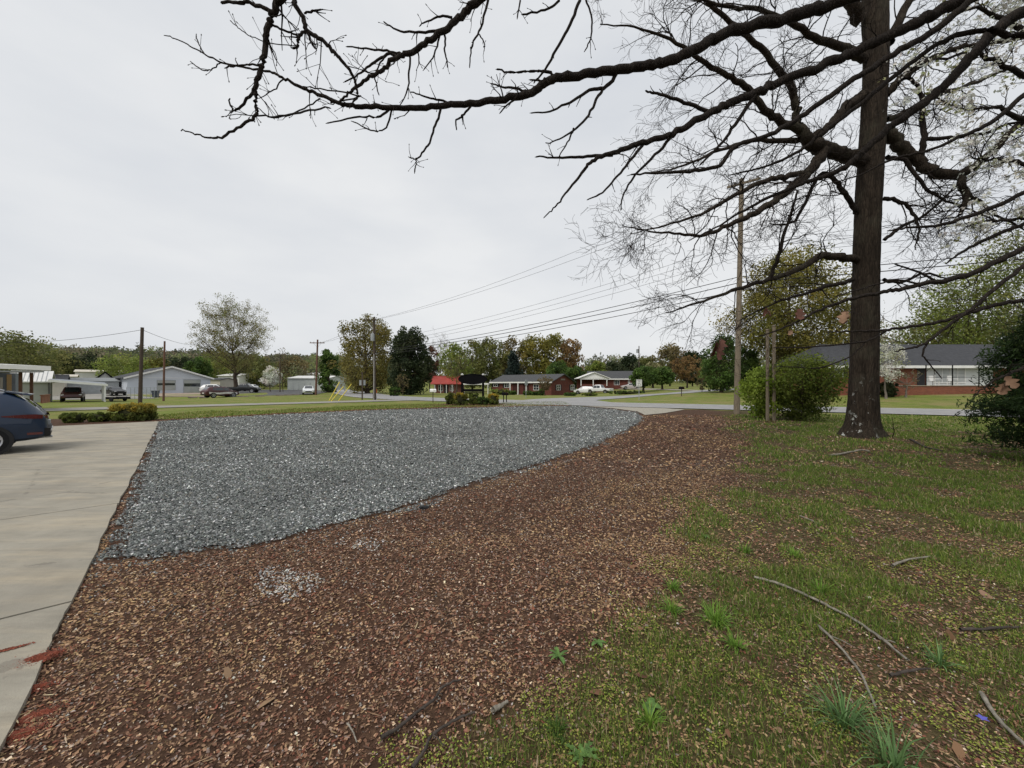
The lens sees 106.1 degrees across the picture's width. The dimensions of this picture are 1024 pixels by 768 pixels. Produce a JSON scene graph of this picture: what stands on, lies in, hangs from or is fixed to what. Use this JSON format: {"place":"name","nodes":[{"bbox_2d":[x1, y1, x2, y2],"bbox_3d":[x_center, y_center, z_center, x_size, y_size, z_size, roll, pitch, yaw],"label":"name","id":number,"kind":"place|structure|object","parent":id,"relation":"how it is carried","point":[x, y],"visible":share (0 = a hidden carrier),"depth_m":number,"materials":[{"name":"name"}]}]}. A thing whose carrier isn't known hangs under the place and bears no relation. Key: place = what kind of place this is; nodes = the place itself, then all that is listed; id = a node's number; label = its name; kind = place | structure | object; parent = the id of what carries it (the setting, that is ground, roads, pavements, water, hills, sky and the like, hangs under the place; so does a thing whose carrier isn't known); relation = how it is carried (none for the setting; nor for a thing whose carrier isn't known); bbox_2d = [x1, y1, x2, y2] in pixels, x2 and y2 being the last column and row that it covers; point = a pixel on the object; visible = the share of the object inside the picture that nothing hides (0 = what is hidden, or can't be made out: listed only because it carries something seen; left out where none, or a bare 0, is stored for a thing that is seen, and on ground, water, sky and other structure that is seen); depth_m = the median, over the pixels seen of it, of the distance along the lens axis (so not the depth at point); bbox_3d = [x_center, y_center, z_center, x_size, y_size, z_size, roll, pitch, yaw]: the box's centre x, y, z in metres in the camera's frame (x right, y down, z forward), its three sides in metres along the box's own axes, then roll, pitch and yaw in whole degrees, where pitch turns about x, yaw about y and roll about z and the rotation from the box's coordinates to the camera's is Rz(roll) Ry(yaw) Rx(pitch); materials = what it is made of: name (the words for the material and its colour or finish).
{"place":"outdoors","nodes":[
{"label":"outdoors","id":0,"kind":"place"},
{"bbox_2d":[52,394,153,399],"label":"yard paving","id":1,"kind":"structure","parent":0,"point":[93,396],"depth_m":60.59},
{"bbox_2d":[0,361,1023,767],"bbox_3d":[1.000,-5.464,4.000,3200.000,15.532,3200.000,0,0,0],"label":"ground","id":2,"kind":"structure","parent":0,"point":[902,401],"depth_m":2.94,"materials":[{"name":"soil"}]},
{"bbox_2d":[0,364,50,402],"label":"porch building","id":3,"kind":"structure","parent":2,"relation":"on","point":[11,380],"depth_m":25.56,"materials":[{"name":"white paint"}]},
{"bbox_2d":[11,370,55,401],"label":"metal roof shed","id":4,"kind":"structure","parent":2,"relation":"on","point":[41,384],"depth_m":47.61,"materials":[{"name":"metal"}]},
{"bbox_2d":[0,327,70,374],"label":"leafy tree","id":5,"kind":"object","parent":2,"relation":"on","point":[15,341],"visible":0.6,"depth_m":62.86,"materials":[{"name":"green plant"}]},
{"bbox_2d":[2,710,76,748],"bbox_3d":[-2.506,1.755,1.940,0.416,0.034,0.195,0,0,-35],"label":"clay pile","id":6,"kind":"object","parent":2,"relation":"on","point":[18,736],"visible":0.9,"depth_m":1.94,"materials":[{"name":"soil"}]},
{"bbox_2d":[13,693,82,727],"bbox_3d":[-2.537,1.759,2.042,0.354,0.026,0.186,0,0,-35],"label":"clay pile","id":7,"kind":"object","parent":2,"relation":"on","point":[37,713],"visible":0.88,"depth_m":2.04,"materials":[{"name":"soil"}]},
{"bbox_2d":[21,348,90,373],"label":"backdrop tree","id":8,"kind":"object","parent":2,"relation":"on","point":[71,368],"visible":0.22,"depth_m":120.61,"materials":[{"name":"green plant"}]},
{"bbox_2d":[52,374,69,395],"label":"storage building","id":9,"kind":"structure","parent":2,"relation":"on","point":[57,388],"depth_m":62.94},
{"bbox_2d":[58,412,85,422],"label":"boxwood bush","id":10,"kind":"object","parent":2,"relation":"on","point":[73,417],"visible":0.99,"depth_m":17.40,"materials":[{"name":"green plant"}]},
{"bbox_2d":[60,387,84,401],"bbox_3d":[-56.486,1.309,49.512,5.702,1.937,2.026,0,0,44],"label":"parked truck","id":11,"kind":"object","parent":2,"relation":"on","point":[72,392],"visible":1,"depth_m":48.23,"materials":[{"name":"red paint"}]},
{"bbox_2d":[48,379,107,401],"bbox_3d":[-55.456,0.865,49.270,6.030,3.170,4.900,0,0,41],"label":"carport","id":12,"kind":"object","parent":2,"relation":"on","point":[103,384],"visible":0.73,"depth_m":48.95,"materials":[{"name":"metal"}]},
{"bbox_2d":[0,421,158,752],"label":"concrete drive","id":13,"kind":"structure","parent":2,"relation":"on","point":[63,489],"depth_m":4.79,"materials":[{"name":"concrete"}]},
{"bbox_2d":[0,389,52,454],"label":"parked car","id":14,"kind":"object","parent":13,"relation":"on","point":[22,418],"visible":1,"depth_m":9.76,"materials":[{"name":"blue paint"}]},
{"bbox_2d":[6,644,80,667],"bbox_3d":[-3.016,1.728,2.425,0.462,0.034,0.219,0,0,-35],"label":"clay pile","id":15,"kind":"object","parent":13,"relation":"on","point":[46,656],"visible":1,"depth_m":2.44,"materials":[{"name":"soil"}]},
{"bbox_2d":[54,350,123,373],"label":"backdrop tree","id":16,"kind":"object","parent":2,"relation":"on","point":[82,359],"visible":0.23,"depth_m":126.26,"materials":[{"name":"green plant"}]},
{"bbox_2d":[67,378,120,393],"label":"storage building","id":17,"kind":"structure","parent":2,"relation":"on","point":[91,389],"depth_m":68.68,"materials":[{"name":"metal"}]},
{"bbox_2d":[83,411,111,421],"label":"boxwood bush","id":18,"kind":"object","parent":2,"relation":"on","point":[98,416],"visible":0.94,"depth_m":17.87,"materials":[{"name":"green plant"}]},
{"bbox_2d":[88,352,162,376],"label":"backdrop tree","id":19,"kind":"object","parent":2,"relation":"on","point":[130,364],"visible":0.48,"depth_m":115.27,"materials":[{"name":"green plant"}]},
{"bbox_2d":[105,402,158,420],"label":"golden bush","id":20,"kind":"object","parent":2,"relation":"on","point":[135,411],"visible":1,"depth_m":18.27,"materials":[{"name":"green plant"}]},
{"bbox_2d":[138,327,143,402],"bbox_3d":[-32.477,-1.500,33.700,0.470,6.908,0.300,0,0,0],"label":"utility pole","id":21,"kind":"object","parent":2,"relation":"on","point":[140,389],"visible":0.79,"depth_m":33.61,"materials":[{"name":"wood"}]},
{"bbox_2d":[114,366,213,393],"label":"garage building","id":22,"kind":"structure","parent":2,"relation":"on","point":[178,380],"depth_m":72.57,"materials":[{"name":"metal"}]},
{"bbox_2d":[183,379,200,392],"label":"garage door","id":23,"kind":"structure","parent":22,"relation":"in","point":[188,384],"depth_m":75.15,"materials":[{"name":"paint"}]},
{"bbox_2d":[0,342,359,388],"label":"woodland","id":24,"kind":"object","parent":2,"relation":"on","point":[178,354],"visible":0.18,"depth_m":194.02,"materials":[{"name":"green plant"}]},
{"bbox_2d":[182,356,213,376],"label":"backdrop tree","id":25,"kind":"object","parent":2,"relation":"on","point":[200,366],"visible":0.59,"depth_m":111.16,"materials":[{"name":"green plant"}]},
{"bbox_2d":[200,386,238,397],"bbox_3d":[-44.676,1.229,58.992,1.934,1.722,4.602,0,0,28],"label":"parked car","id":26,"kind":"object","parent":2,"relation":"on","point":[211,392],"visible":0.98,"depth_m":58.01,"materials":[{"name":"paint"}]},
{"bbox_2d":[43,399,406,410],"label":"side lane","id":27,"kind":"structure","parent":2,"relation":"on","point":[83,408],"depth_m":32.45,"materials":[{"name":"asphalt"}]},
{"bbox_2d":[187,292,277,386],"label":"oak tree","id":28,"kind":"object","parent":2,"relation":"on","point":[238,342],"visible":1,"depth_m":96.23,"materials":[{"name":"green plant"}]},
{"bbox_2d":[237,353,277,388],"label":"backdrop tree","id":29,"kind":"object","parent":2,"relation":"on","point":[259,370],"visible":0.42,"depth_m":128.49,"materials":[{"name":"green plant"}]},
{"bbox_2d":[258,365,282,391],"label":"dogwood tree","id":30,"kind":"object","parent":2,"relation":"on","point":[270,375],"visible":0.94,"depth_m":87.32,"materials":[{"name":"white plant"}]},
{"bbox_2d":[230,390,325,396],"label":"garage forecourt","id":31,"kind":"structure","parent":2,"relation":"on","point":[277,392],"depth_m":78.18,"materials":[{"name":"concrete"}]},
{"bbox_2d":[275,356,311,386],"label":"backdrop tree","id":32,"kind":"object","parent":2,"relation":"on","point":[304,364],"visible":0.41,"depth_m":147.55,"materials":[{"name":"brown plant"}]},
{"bbox_2d":[287,376,345,389],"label":"warehouse","id":33,"kind":"structure","parent":2,"relation":"on","point":[297,382],"depth_m":112.00,"materials":[{"name":"white metal"}]},
{"bbox_2d":[254,537,391,601],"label":"pale gravel","id":34,"kind":"structure","parent":2,"relation":"on","point":[289,589],"depth_m":3.46,"materials":[{"name":"gravel"}]},
{"bbox_2d":[314,349,340,392],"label":"juniper tree","id":35,"kind":"object","parent":2,"relation":"on","point":[324,380],"visible":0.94,"depth_m":79.12,"materials":[{"name":"green plant"}]},
{"bbox_2d":[145,401,566,419],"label":"turf","id":36,"kind":"structure","parent":2,"relation":"on","point":[189,415],"depth_m":25.86,"materials":[{"name":"green plant"}]},
{"bbox_2d":[79,405,643,651],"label":"gravel lot","id":37,"kind":"structure","parent":2,"relation":"on","point":[322,495],"depth_m":8.60,"materials":[{"name":"gravel"}]},
{"bbox_2d":[326,313,403,393],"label":"pin oak tree","id":38,"kind":"object","parent":2,"relation":"on","point":[383,334],"visible":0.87,"depth_m":70.13,"materials":[{"name":"green plant"}]},
{"bbox_2d":[153,403,576,420],"bbox_3d":[-7.522,1.758,28.846,27.131,0.140,9.406,0,0,-30],"label":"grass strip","id":39,"kind":"object","parent":2,"relation":"on","point":[474,406],"visible":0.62,"depth_m":26.84,"materials":[{"name":"plant"}]},
{"bbox_2d":[364,317,376,399],"bbox_3d":[-15.352,-2.675,41.719,1.330,9.251,0.578,0,0,-23],"label":"utility pole","id":40,"kind":"object","parent":2,"relation":"on","point":[373,335],"visible":0.96,"depth_m":41.87,"materials":[{"name":"wood"}]},
{"bbox_2d":[386,325,437,394],"bbox_3d":[-16.949,-3.801,63.596,8.576,11.976,8.735,0,0,0],"label":"magnolia tree","id":41,"kind":"object","parent":2,"relation":"on","point":[416,371],"visible":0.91,"depth_m":62.53,"materials":[{"name":"green plant"}]},
{"bbox_2d":[380,679,459,739],"bbox_3d":[-0.455,1.722,2.072,0.109,0.077,0.508,0,0,38],"label":"fallen stick","id":42,"kind":"object","parent":2,"relation":"on","point":[397,727],"visible":1,"depth_m":2.02,"materials":[{"name":"wood"}]},
{"bbox_2d":[411,711,474,767],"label":"fallen stick","id":43,"kind":"object","parent":2,"relation":"on","point":[420,756],"visible":1,"depth_m":1.91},
{"bbox_2d":[431,376,463,392],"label":"red roof house","id":44,"kind":"structure","parent":2,"relation":"on","point":[443,384],"depth_m":88.27,"materials":[{"name":"metal"}]},
{"bbox_2d":[435,341,473,377],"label":"leafy tree","id":45,"kind":"object","parent":2,"relation":"on","point":[454,348],"visible":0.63,"depth_m":92.60,"materials":[{"name":"green plant"}]},
{"bbox_2d":[444,349,471,393],"bbox_3d":[-8.699,-1.642,57.873,4.855,7.040,4.080,0,0,19],"label":"budding tree","id":46,"kind":"object","parent":2,"relation":"on","point":[455,372],"visible":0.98,"depth_m":57.81,"materials":[{"name":"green plant"}]},
{"bbox_2d":[458,373,486,396],"bbox_3d":[-3.436,0.455,33.770,2.554,2.791,0.321,0,0,0],"label":"oval sign","id":47,"kind":"object","parent":2,"relation":"on","point":[472,379],"visible":0.99,"depth_m":33.64,"materials":[{"name":"black paint"}]},
{"bbox_2d":[458,340,487,391],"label":"backdrop tree","id":48,"kind":"object","parent":2,"relation":"on","point":[474,345],"visible":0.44,"depth_m":110.86,"materials":[{"name":"green plant"}]},
{"bbox_2d":[471,337,509,389],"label":"backdrop tree","id":49,"kind":"object","parent":2,"relation":"on","point":[492,351],"visible":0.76,"depth_m":116.08,"materials":[{"name":"green plant"}]},
{"bbox_2d":[0,414,1023,767],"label":"leaf litter","id":50,"kind":"object","parent":2,"relation":"on","point":[184,626],"visible":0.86,"depth_m":2.81,"materials":[{"name":"plant"}]},
{"bbox_2d":[5,424,1021,767],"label":"bark shreds","id":51,"kind":"object","parent":2,"relation":"on","point":[477,638],"visible":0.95,"depth_m":2.46,"materials":[{"name":"wood"}]},
{"bbox_2d":[504,350,522,374],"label":"blue spruce","id":52,"kind":"object","parent":2,"relation":"on","point":[513,365],"visible":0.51,"depth_m":97.03,"materials":[{"name":"green plant"}]},
{"bbox_2d":[498,335,532,375],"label":"backdrop tree","id":53,"kind":"object","parent":2,"relation":"on","point":[510,345],"visible":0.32,"depth_m":122.68,"materials":[{"name":"green plant"}]},
{"bbox_2d":[19,457,1023,767],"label":"pebbles","id":54,"kind":"object","parent":2,"relation":"on","point":[439,613],"visible":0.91,"depth_m":3.09,"materials":[{"name":"stone"}]},
{"bbox_2d":[489,374,575,394],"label":"brick house","id":55,"kind":"structure","parent":2,"relation":"on","point":[561,384],"depth_m":79.61,"materials":[{"name":"brown"}]},
{"bbox_2d":[516,333,550,374],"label":"backdrop tree","id":56,"kind":"object","parent":2,"relation":"on","point":[531,346],"visible":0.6,"depth_m":117.86,"materials":[{"name":"green plant"}]},
{"bbox_2d":[541,708,571,747],"bbox_3d":[0.230,1.766,1.975,0.200,0.150,0.182,0,0,27],"label":"grass tuft","id":57,"kind":"object","parent":2,"relation":"on","point":[554,728],"visible":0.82,"depth_m":1.97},
{"bbox_2d":[545,360,568,373],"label":"backdrop tree","id":58,"kind":"object","parent":2,"relation":"on","point":[555,367],"visible":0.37,"depth_m":102.24,"materials":[{"name":"green plant"}]},
{"bbox_2d":[536,332,578,373],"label":"backdrop tree","id":59,"kind":"object","parent":2,"relation":"on","point":[555,342],"visible":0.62,"depth_m":115.32,"materials":[{"name":"green plant"}]},
{"bbox_2d":[557,338,584,370],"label":"backdrop tree","id":60,"kind":"object","parent":2,"relation":"on","point":[577,347],"visible":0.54,"depth_m":114.42,"materials":[{"name":"brown plant"}]},
{"bbox_2d":[564,741,600,767],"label":"broadleaf weed","id":61,"kind":"object","parent":2,"relation":"on","point":[584,750],"visible":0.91,"depth_m":1.83,"materials":[{"name":"green plant"}]},
{"bbox_2d":[495,404,684,414],"bbox_3d":[4.871,1.746,28.895,14.010,0.001,7.358,0,0,41],"label":"gritty apron","id":62,"kind":"object","parent":2,"relation":"on","point":[647,410],"visible":0.82,"depth_m":26.36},
{"bbox_2d":[164,0,1023,396],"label":"bare tree","id":63,"kind":"object","parent":2,"relation":"on","point":[828,6],"visible":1,"depth_m":4.61,"materials":[{"name":"brown plant"}]},
{"bbox_2d":[995,376,1019,394],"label":"dead leaf","id":64,"kind":"object","parent":63,"relation":"hanging from","point":[1004,388],"visible":1,"depth_m":3.98,"materials":[{"name":"brown plant"}]},
{"bbox_2d":[574,371,632,391],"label":"brick house","id":65,"kind":"structure","parent":2,"relation":"on","point":[612,379],"depth_m":96.98,"materials":[{"name":"grey"}]},
{"bbox_2d":[618,352,644,370],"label":"backdrop tree","id":66,"kind":"object","parent":2,"relation":"on","point":[629,362],"visible":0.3,"depth_m":136.42,"materials":[{"name":"green plant"}]},
{"bbox_2d":[629,365,658,391],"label":"round tree","id":67,"kind":"object","parent":2,"relation":"on","point":[647,375],"visible":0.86,"depth_m":68.79,"materials":[{"name":"green plant"}]},
{"bbox_2d":[632,697,670,736],"bbox_3d":[0.730,1.761,1.999,0.217,0.176,0.209,0,0,0],"label":"grass tuft","id":68,"kind":"object","parent":2,"relation":"on","point":[648,719],"visible":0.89,"depth_m":2.01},
{"bbox_2d":[653,366,675,389],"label":"round tree","id":69,"kind":"object","parent":2,"relation":"on","point":[667,376],"visible":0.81,"depth_m":72.73,"materials":[{"name":"green plant"}]},
{"bbox_2d":[314,310,1022,386],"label":"woodland","id":70,"kind":"object","parent":2,"relation":"on","point":[589,362],"visible":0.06,"depth_m":167.53,"materials":[{"name":"green plant"}]},
{"bbox_2d":[650,342,689,385],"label":"backdrop tree","id":71,"kind":"object","parent":2,"relation":"on","point":[673,350],"visible":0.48,"depth_m":134.44,"materials":[{"name":"brown plant"}]},
{"bbox_2d":[670,355,702,387],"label":"rusty tree","id":72,"kind":"object","parent":2,"relation":"on","point":[680,371],"visible":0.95,"depth_m":79.21,"materials":[{"name":"brown plant"}]},
{"bbox_2d":[360,484,1023,767],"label":"clover","id":73,"kind":"object","parent":2,"relation":"on","point":[703,717],"visible":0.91,"depth_m":2.25,"materials":[{"name":"plant"}]},
{"bbox_2d":[683,350,703,385],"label":"backdrop tree","id":74,"kind":"object","parent":2,"relation":"on","point":[691,354],"visible":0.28,"depth_m":128.38,"materials":[{"name":"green plant"}]},
{"bbox_2d":[695,594,743,636],"bbox_3d":[1.529,1.764,2.852,0.350,0.352,0.447,0,0,33],"label":"grass tuft","id":75,"kind":"object","parent":2,"relation":"on","point":[711,614],"visible":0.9,"depth_m":2.85,"materials":[{"name":"plant"}]},
{"bbox_2d":[698,333,748,392],"bbox_3d":[27.233,-2.683,49.937,5.913,7.775,5.253,0,0,0],"label":"evergreen tree","id":76,"kind":"object","parent":2,"relation":"on","point":[720,385],"visible":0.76,"depth_m":49.32,"materials":[{"name":"green plant"}]},
{"bbox_2d":[441,413,1023,767],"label":"grass","id":77,"kind":"structure","parent":2,"relation":"on","point":[1014,531],"depth_m":3.30,"materials":[{"name":"plant"}]},
{"bbox_2d":[714,626,756,655],"bbox_3d":[1.498,1.764,2.579,0.241,0.226,0.242,0,0,-30],"label":"grass tuft","id":78,"kind":"object","parent":2,"relation":"on","point":[732,640],"visible":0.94,"depth_m":2.59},
{"bbox_2d":[727,176,759,413],"bbox_3d":[13.735,-5.150,22.872,1.701,14.206,0.453,0,0,32],"label":"utility pole","id":79,"kind":"object","parent":2,"relation":"on","point":[737,378],"visible":0.62,"depth_m":22.89,"materials":[{"name":"wood"}]},
{"bbox_2d":[726,344,760,387],"bbox_3d":[32.037,-2.395,52.891,5.000,6.823,4.884,0,0,0],"label":"evergreen tree","id":80,"kind":"object","parent":2,"relation":"on","point":[751,361],"visible":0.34,"depth_m":51.91,"materials":[{"name":"green plant"}]},
{"bbox_2d":[734,364,788,418],"bbox_3d":[12.790,0.452,19.578,2.482,2.926,2.430,0,0,0],"label":"shrub","id":81,"kind":"object","parent":2,"relation":"on","point":[756,389],"visible":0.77,"depth_m":19.14,"materials":[{"name":"green plant"}]},
{"bbox_2d":[766,329,769,420],"bbox_3d":[12.344,-0.349,18.600,0.140,4.599,0.140,0,0,-17],"label":"timber post","id":82,"kind":"object","parent":2,"relation":"on","point":[767,384],"visible":0.8,"depth_m":18.55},
{"bbox_2d":[772,325,775,420],"bbox_3d":[12.658,-0.446,18.600,0.140,4.792,0.140,0,0,-17],"label":"timber post","id":83,"kind":"object","parent":2,"relation":"on","point":[773,363],"visible":0.8,"depth_m":18.56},
{"bbox_2d":[565,0,1023,438],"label":"oak tree","id":84,"kind":"object","parent":2,"relation":"on","point":[862,420],"visible":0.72,"depth_m":11.37,"materials":[{"name":"brown plant"}]},
{"bbox_2d":[708,240,884,365],"bbox_3d":[35.718,-8.215,47.100,18.071,18.322,16.908,0,0,0],"label":"oak tree","id":85,"kind":"object","parent":2,"relation":"on","point":[778,319],"visible":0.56,"depth_m":45.62,"materials":[{"name":"green plant"}]},
{"bbox_2d":[758,350,848,421],"bbox_3d":[14.031,0.151,18.639,4.007,3.752,4.276,0,0,0],"label":"shrub","id":86,"kind":"object","parent":2,"relation":"on","point":[817,384],"visible":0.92,"depth_m":17.97,"materials":[{"name":"green plant"}]},
{"bbox_2d":[754,576,908,660],"bbox_3d":[2.411,1.729,2.966,0.187,0.070,1.134,0,0,-14],"label":"fallen stick","id":87,"kind":"object","parent":2,"relation":"on","point":[854,619],"visible":0.98,"depth_m":2.91,"materials":[{"name":"wood"}]},
{"bbox_2d":[817,624,876,708],"bbox_3d":[2.125,1.724,2.397,0.122,0.047,0.738,0,0,19],"label":"fallen stick","id":88,"kind":"object","parent":2,"relation":"on","point":[848,657],"visible":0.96,"depth_m":2.42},
{"bbox_2d":[790,667,915,754],"bbox_3d":[1.737,1.785,1.991,0.482,0.530,0.539,0,0,0],"label":"grass tuft","id":89,"kind":"object","parent":2,"relation":"on","point":[842,716],"visible":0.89,"depth_m":2.01,"materials":[{"name":"plant"}]},
{"bbox_2d":[880,380,898,396],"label":"round bush","id":90,"kind":"object","parent":2,"relation":"on","point":[891,389],"visible":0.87,"depth_m":34.88,"materials":[{"name":"green plant"}]},
{"bbox_2d":[831,695,950,767],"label":"grass tuft","id":91,"kind":"object","parent":2,"relation":"on","point":[894,757],"visible":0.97,"depth_m":1.80,"materials":[{"name":"plant"}]},
{"bbox_2d":[880,344,910,398],"bbox_3d":[32.828,-1.093,33.927,3.258,4.991,2.828,0,0,-27],"label":"dogwood tree","id":92,"kind":"object","parent":2,"relation":"on","point":[889,353],"visible":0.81,"depth_m":33.65,"materials":[{"name":"white plant"}]},
{"bbox_2d":[776,344,1023,396],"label":"brick house","id":93,"kind":"structure","parent":2,"relation":"on","point":[955,362],"depth_m":38.00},
{"bbox_2d":[934,368,965,382],"bbox_3d":[43.148,-0.885,37.940,3.057,1.550,0.060,0,0,0],"label":"window","id":94,"kind":"structure","parent":93,"relation":"in","point":[944,372],"depth_m":37.95,"materials":[{"name":"glass"}]},
{"bbox_2d":[880,303,986,343],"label":"leafy tree","id":95,"kind":"object","parent":2,"relation":"on","point":[924,333],"visible":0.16,"depth_m":65.48,"materials":[{"name":"green plant"}]},
{"bbox_2d":[912,634,971,674],"bbox_3d":[2.689,1.729,2.387,0.252,0.272,0.314,0,0,-32],"label":"grass tuft","id":96,"kind":"object","parent":2,"relation":"on","point":[939,660],"visible":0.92,"depth_m":2.39,"materials":[{"name":"plant"}]},
{"bbox_2d":[879,0,1023,252],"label":"dogwood tree","id":97,"kind":"object","parent":2,"relation":"on","point":[968,108],"visible":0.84,"depth_m":9.25,"materials":[{"name":"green plant"}]},
{"bbox_2d":[886,246,1023,345],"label":"leafy tree","id":98,"kind":"object","parent":2,"relation":"on","point":[965,330],"visible":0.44,"depth_m":59.59,"materials":[{"name":"green plant"}]},
{"bbox_2d":[945,212,1023,350],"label":"leafy tree","id":99,"kind":"object","parent":2,"relation":"on","point":[1001,295],"visible":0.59,"depth_m":54.29,"materials":[{"name":"green plant"}]},
{"bbox_2d":[953,303,1023,450],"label":"cedar tree","id":100,"kind":"object","parent":2,"relation":"on","point":[1005,406],"visible":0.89,"depth_m":8.82,"materials":[{"name":"green plant"}]},
{"bbox_2d":[979,691,1023,745],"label":"fallen stick","id":101,"kind":"object","parent":2,"relation":"on","point":[994,713],"visible":1,"depth_m":1.98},
{"bbox_2d":[0,0,1023,380],"label":"sky","id":102,"kind":"structure","parent":0,"point":[115,218],"materials":[{"name":"white"}]},
{"bbox_2d":[528,389,733,401],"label":"uphill road","id":103,"kind":"structure","parent":0,"point":[587,399],"depth_m":45.78,"materials":[{"name":"asphalt"}]},
{"bbox_2d":[332,389,1019,416],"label":"road","id":104,"kind":"structure","parent":0,"point":[837,409],"depth_m":30.80,"materials":[{"name":"asphalt"}]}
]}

